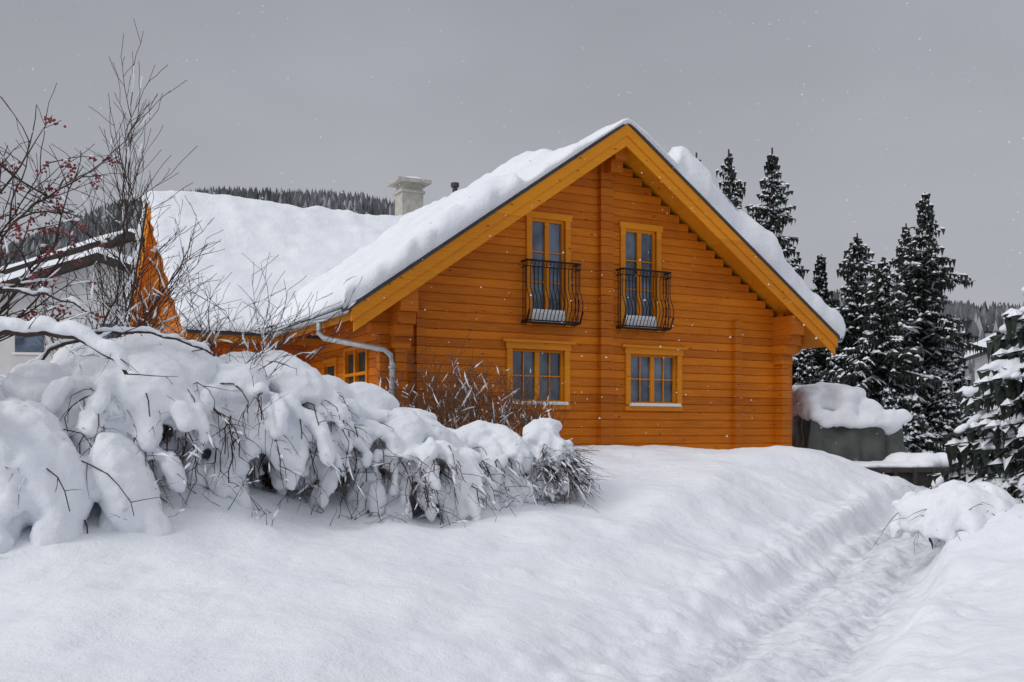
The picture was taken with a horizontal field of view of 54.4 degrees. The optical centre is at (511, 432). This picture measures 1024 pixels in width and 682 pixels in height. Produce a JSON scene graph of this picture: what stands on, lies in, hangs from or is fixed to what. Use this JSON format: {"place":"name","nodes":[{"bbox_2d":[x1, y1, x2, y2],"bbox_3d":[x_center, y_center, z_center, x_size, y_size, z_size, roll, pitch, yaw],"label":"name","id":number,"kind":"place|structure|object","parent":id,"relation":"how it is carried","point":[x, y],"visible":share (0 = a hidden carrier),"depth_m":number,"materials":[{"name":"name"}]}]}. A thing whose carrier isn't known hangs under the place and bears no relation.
{"place":"outdoors","nodes":[
{"label":"outdoors","id":0,"kind":"place"},
{"bbox_2d":[0,374,1023,681],"bbox_3d":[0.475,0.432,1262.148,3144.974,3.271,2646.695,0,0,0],"label":"snowy ground","id":1,"kind":"structure","parent":0,"point":[680,564],"depth_m":9.35,"materials":[{"name":"white snow"}]},
{"bbox_2d":[0,247,131,375],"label":"white chalet annex","id":2,"kind":"object","parent":1,"relation":"on","point":[15,351],"visible":0.21,"depth_m":37.12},
{"bbox_2d":[0,228,136,274],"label":"roof","id":3,"kind":"object","parent":2,"relation":"on","point":[11,268],"visible":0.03,"depth_m":41.09,"materials":[{"name":"white"}]},
{"bbox_2d":[0,83,135,341],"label":"rowan tree","id":4,"kind":"object","parent":1,"relation":"on","point":[31,275],"visible":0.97,"depth_m":10.59,"materials":[{"name":"brown plant"}]},
{"bbox_2d":[0,268,125,334],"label":"snow laden branch","id":5,"kind":"object","parent":4,"relation":"attached to","point":[30,292],"visible":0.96,"depth_m":10.15,"materials":[{"name":"white snow"}]},
{"bbox_2d":[0,375,190,551],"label":"snow covered shrub","id":6,"kind":"object","parent":1,"relation":"on","point":[55,487],"visible":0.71,"depth_m":9.77,"materials":[{"name":"white snow"}]},
{"bbox_2d":[0,273,176,383],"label":"snow laden branch","id":7,"kind":"object","parent":6,"relation":"on","point":[71,328],"visible":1,"depth_m":9.69,"materials":[{"name":"white snow"}]},
{"bbox_2d":[0,18,223,357],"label":"bare sapling","id":8,"kind":"object","parent":1,"relation":"on","point":[125,214],"visible":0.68,"depth_m":12.29,"materials":[{"name":"brown plant"}]},
{"bbox_2d":[1,333,292,508],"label":"snow covered shrub","id":9,"kind":"object","parent":1,"relation":"on","point":[141,410],"visible":0.56,"depth_m":10.60,"materials":[{"name":"white snow"}]},
{"bbox_2d":[26,309,232,372],"bbox_3d":[-4.222,-1.009,11.092,2.245,0.825,1.088,0,0,-28],"label":"snow laden branch","id":10,"kind":"object","parent":9,"relation":"on","point":[203,345],"visible":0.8,"depth_m":11.06,"materials":[{"name":"white snow"}]},
{"bbox_2d":[69,237,362,379],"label":"frosted hedge twigs","id":11,"kind":"object","parent":1,"relation":"on","point":[269,347],"visible":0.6,"depth_m":12.30,"materials":[{"name":"brown plant"}]},
{"bbox_2d":[148,350,382,506],"bbox_3d":[-3.242,0.022,12.325,3.495,2.090,4.205,0,0,0],"label":"snow covered shrub","id":12,"kind":"object","parent":1,"relation":"on","point":[307,401],"visible":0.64,"depth_m":11.31,"materials":[{"name":"white snow"}]},
{"bbox_2d":[248,375,444,519],"bbox_3d":[-2.408,0.259,12.899,3.574,2.039,3.791,0,0,20],"label":"snow covered shrub","id":13,"kind":"object","parent":1,"relation":"on","point":[376,410],"visible":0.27,"depth_m":12.07,"materials":[{"name":"white snow"}]},
{"bbox_2d":[299,407,518,524],"bbox_3d":[-1.405,0.525,13.335,3.285,1.738,3.575,0,0,0],"label":"snow covered shrub","id":14,"kind":"object","parent":1,"relation":"on","point":[448,465],"visible":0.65,"depth_m":12.34,"materials":[{"name":"white snow"}]},
{"bbox_2d":[0,463,930,553],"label":"foreground twigs","id":15,"kind":"object","parent":1,"relation":"on","point":[300,491],"visible":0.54,"depth_m":11.73,"materials":[{"name":"brown plant"}]},
{"bbox_2d":[371,323,569,436],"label":"dry garden perennials","id":16,"kind":"object","parent":1,"relation":"on","point":[469,393],"visible":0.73,"depth_m":19.04,"materials":[{"name":"brown plant"}]},
{"bbox_2d":[452,420,575,507],"bbox_3d":[-0.521,0.551,14.081,2.715,1.462,2.550,0,0,45],"label":"snow covered shrub","id":17,"kind":"object","parent":1,"relation":"on","point":[507,450],"visible":0.39,"depth_m":13.64,"materials":[{"name":"white snow"}]},
{"bbox_2d":[328,186,767,383],"bbox_3d":[-2.021,-2.600,31.087,10.340,8.000,17.880,0,0,-28],"label":"wooden trim","id":18,"kind":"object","parent":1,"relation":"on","point":[361,365],"visible":0.06,"depth_m":23.21,"materials":[{"name":"orange wood"}]},
{"bbox_2d":[154,166,783,449],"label":"log walls","id":19,"kind":"structure","parent":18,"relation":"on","point":[495,271],"depth_m":23.24,"materials":[{"name":"orange wood"}]},
{"bbox_2d":[322,347,369,383],"bbox_3d":[-3.920,-0.785,23.532,0.160,2.370,3.280,0,0,-28],"label":"side window and door","id":20,"kind":"structure","parent":19,"relation":"attached to","point":[355,374],"depth_m":23.11,"materials":[{"name":"orange wood"}]},
{"bbox_2d":[125,123,839,349],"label":"roof","id":21,"kind":"structure","parent":19,"relation":"on","point":[637,166],"depth_m":24.12,"materials":[{"name":"wood"}]},
{"bbox_2d":[122,190,402,336],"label":"wing roof snow","id":22,"kind":"structure","parent":21,"relation":"on","point":[310,249],"depth_m":28.18,"materials":[{"name":"white snow"}]},
{"bbox_2d":[387,176,431,215],"bbox_3d":[-3.507,-7.370,33.909,1.200,2.340,1.100,0,0,-28],"label":"chimney","id":23,"kind":"object","parent":21,"relation":"on","point":[406,202],"visible":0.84,"depth_m":33.59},
{"bbox_2d":[451,182,458,192],"bbox_3d":[-1.765,-7.210,30.815,0.260,1.020,0.260,0,0,-28],"label":"vent pipe","id":24,"kind":"object","parent":21,"relation":"on","point":[454,186],"visible":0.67,"depth_m":30.74,"materials":[{"name":"metal"}]},
{"bbox_2d":[130,124,837,354],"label":"barge boards","id":25,"kind":"object","parent":21,"relation":"attached to","point":[394,291],"visible":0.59,"depth_m":21.95,"materials":[{"name":"orange wood"}]},
{"bbox_2d":[266,309,842,396],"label":"gutters and downpipes","id":26,"kind":"object","parent":21,"relation":"attached to","point":[385,350],"visible":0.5,"depth_m":20.46,"materials":[{"name":"metal"}]},
{"bbox_2d":[268,118,845,338],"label":"roof snow","id":27,"kind":"structure","parent":21,"relation":"on","point":[409,238],"depth_m":22.40,"materials":[{"name":"white snow"}]},
{"bbox_2d":[285,320,799,351],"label":"rafter tails","id":28,"kind":"object","parent":19,"relation":"attached to","point":[325,329],"visible":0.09,"depth_m":21.89,"materials":[{"name":"orange wood"}]},
{"bbox_2d":[367,147,804,448],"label":"log ends and purlins","id":29,"kind":"object","parent":19,"relation":"attached to","point":[391,327],"visible":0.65,"depth_m":22.87,"materials":[{"name":"orange wood"}]},
{"bbox_2d":[501,211,687,410],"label":"windows","id":30,"kind":"structure","parent":19,"relation":"attached to","point":[650,383],"depth_m":22.56,"materials":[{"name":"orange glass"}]},
{"bbox_2d":[521,259,673,331],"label":"balcony railings","id":31,"kind":"object","parent":19,"relation":"attached to","point":[576,323],"visible":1,"depth_m":22.47,"materials":[{"name":"black metal"}]},
{"bbox_2d":[521,418,614,510],"bbox_3d":[0.484,0.603,14.220,1.986,1.635,1.963,0,0,0],"label":"snowy shrub","id":32,"kind":"object","parent":1,"relation":"on","point":[543,439],"visible":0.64,"depth_m":13.86,"materials":[{"name":"white snow"}]},
{"bbox_2d":[715,149,745,209],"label":"spruce tree","id":33,"kind":"object","parent":1,"relation":"on","point":[731,182],"visible":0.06,"depth_m":40.95,"materials":[{"name":"green plant"}]},
{"bbox_2d":[745,148,829,383],"bbox_3d":[10.191,-4.726,38.085,7.182,12.330,5.563,0,0,0],"label":"spruce tree","id":34,"kind":"object","parent":1,"relation":"on","point":[778,217],"visible":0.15,"depth_m":37.92,"materials":[{"name":"green plant"}]},
{"bbox_2d":[792,348,820,385],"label":"spruce tree","id":35,"kind":"object","parent":1,"relation":"on","point":[806,373],"visible":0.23,"depth_m":35.83,"materials":[{"name":"green plant"}]},
{"bbox_2d":[795,254,846,379],"bbox_3d":[12.212,-2.698,39.994,5.726,8.993,4.698,0,0,-40],"label":"spruce tree","id":36,"kind":"object","parent":1,"relation":"on","point":[820,281],"visible":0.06,"depth_m":39.87,"materials":[{"name":"green plant"}]},
{"bbox_2d":[820,353,849,385],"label":"spruce tree","id":37,"kind":"object","parent":1,"relation":"on","point":[831,363],"visible":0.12,"depth_m":33.87,"materials":[{"name":"green plant"}]},
{"bbox_2d":[783,382,911,461],"bbox_3d":[9.065,-0.249,27.635,3.226,2.287,3.439,0,0,-4],"label":"tarpaulin covered trailer","id":38,"kind":"object","parent":1,"relation":"on","point":[853,422],"visible":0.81,"depth_m":26.17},
{"bbox_2d":[813,233,929,407],"bbox_3d":[12.789,-2.867,36.120,5.670,8.731,4.633,0,0,0],"label":"spruce tree","id":39,"kind":"object","parent":1,"relation":"on","point":[851,311],"visible":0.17,"depth_m":35.88,"materials":[{"name":"green plant"}]},
{"bbox_2d":[820,257,956,457],"bbox_3d":[12.260,-1.912,32.618,5.034,7.804,4.737,0,0,-27],"label":"spruce tree","id":40,"kind":"object","parent":1,"relation":"on","point":[874,372],"visible":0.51,"depth_m":32.65,"materials":[{"name":"green plant"}]},
{"bbox_2d":[881,388,910,452],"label":"spruce tree","id":41,"kind":"object","parent":1,"relation":"on","point":[888,401],"visible":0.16,"depth_m":28.91,"materials":[{"name":"green plant"}]},
{"bbox_2d":[853,452,963,488],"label":"timber platform","id":42,"kind":"structure","parent":1,"relation":"on","point":[917,469],"depth_m":24.57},
{"bbox_2d":[888,223,940,370],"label":"spruce tree","id":43,"kind":"object","parent":1,"relation":"on","point":[905,235],"visible":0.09,"depth_m":41.92,"materials":[{"name":"green plant"}]},
{"bbox_2d":[902,395,944,453],"bbox_3d":[12.489,0.436,30.875,2.078,3.215,2.260,0,0,0],"label":"spruce tree","id":44,"kind":"object","parent":1,"relation":"on","point":[922,441],"visible":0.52,"depth_m":30.80,"materials":[{"name":"green plant"}]},
{"bbox_2d":[890,192,993,427],"bbox_3d":[15.376,-3.430,36.848,5.643,10.994,6.837,0,0,39],"label":"spruce tree","id":45,"kind":"object","parent":1,"relation":"on","point":[924,322],"visible":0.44,"depth_m":36.61,"materials":[{"name":"green plant"}]},
{"bbox_2d":[926,381,963,449],"bbox_3d":[14.508,0.198,32.857,2.564,3.807,2.760,0,0,0],"label":"spruce tree","id":46,"kind":"object","parent":1,"relation":"on","point":[945,414],"visible":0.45,"depth_m":32.81,"materials":[{"name":"green plant"}]},
{"bbox_2d":[872,480,1018,554],"bbox_3d":[5.226,1.072,11.650,1.657,1.043,1.533,0,0,34],"label":"snowy shrub","id":47,"kind":"object","parent":1,"relation":"on","point":[944,512],"visible":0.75,"depth_m":11.36,"materials":[{"name":"white snow"}]},
{"bbox_2d":[926,353,973,421],"bbox_3d":[16.020,-0.653,36.040,2.803,4.480,2.130,0,0,33],"label":"spruce tree","id":48,"kind":"object","parent":1,"relation":"on","point":[956,378],"visible":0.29,"depth_m":35.88,"materials":[{"name":"green plant"}]},
{"bbox_2d":[928,287,1023,549],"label":"snow laden fir","id":49,"kind":"object","parent":1,"relation":"on","point":[991,446],"visible":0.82,"depth_m":12.59,"materials":[{"name":"green plant"}]},
{"bbox_2d":[964,333,997,409],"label":"neighbour house","id":50,"kind":"structure","parent":1,"relation":"on","point":[981,360],"depth_m":69.66,"materials":[{"name":"white"}]},
{"bbox_2d":[0,185,1023,385],"bbox_3d":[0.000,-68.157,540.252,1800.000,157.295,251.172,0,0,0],"label":"forested hill","id":51,"kind":"structure","parent":0,"point":[983,317],"depth_m":553.46,"materials":[{"name":"grey plant"}]},
{"bbox_2d":[0,0,1023,308],"label":"sky","id":52,"kind":"structure","parent":0,"point":[727,70],"materials":[{"name":"grey"}]},
{"bbox_2d":[4,0,1023,539],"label":"falling snow","id":53,"kind":"structure","parent":0,"point":[562,252],"depth_m":9.22,"materials":[{"name":"white snow"}]}
]}

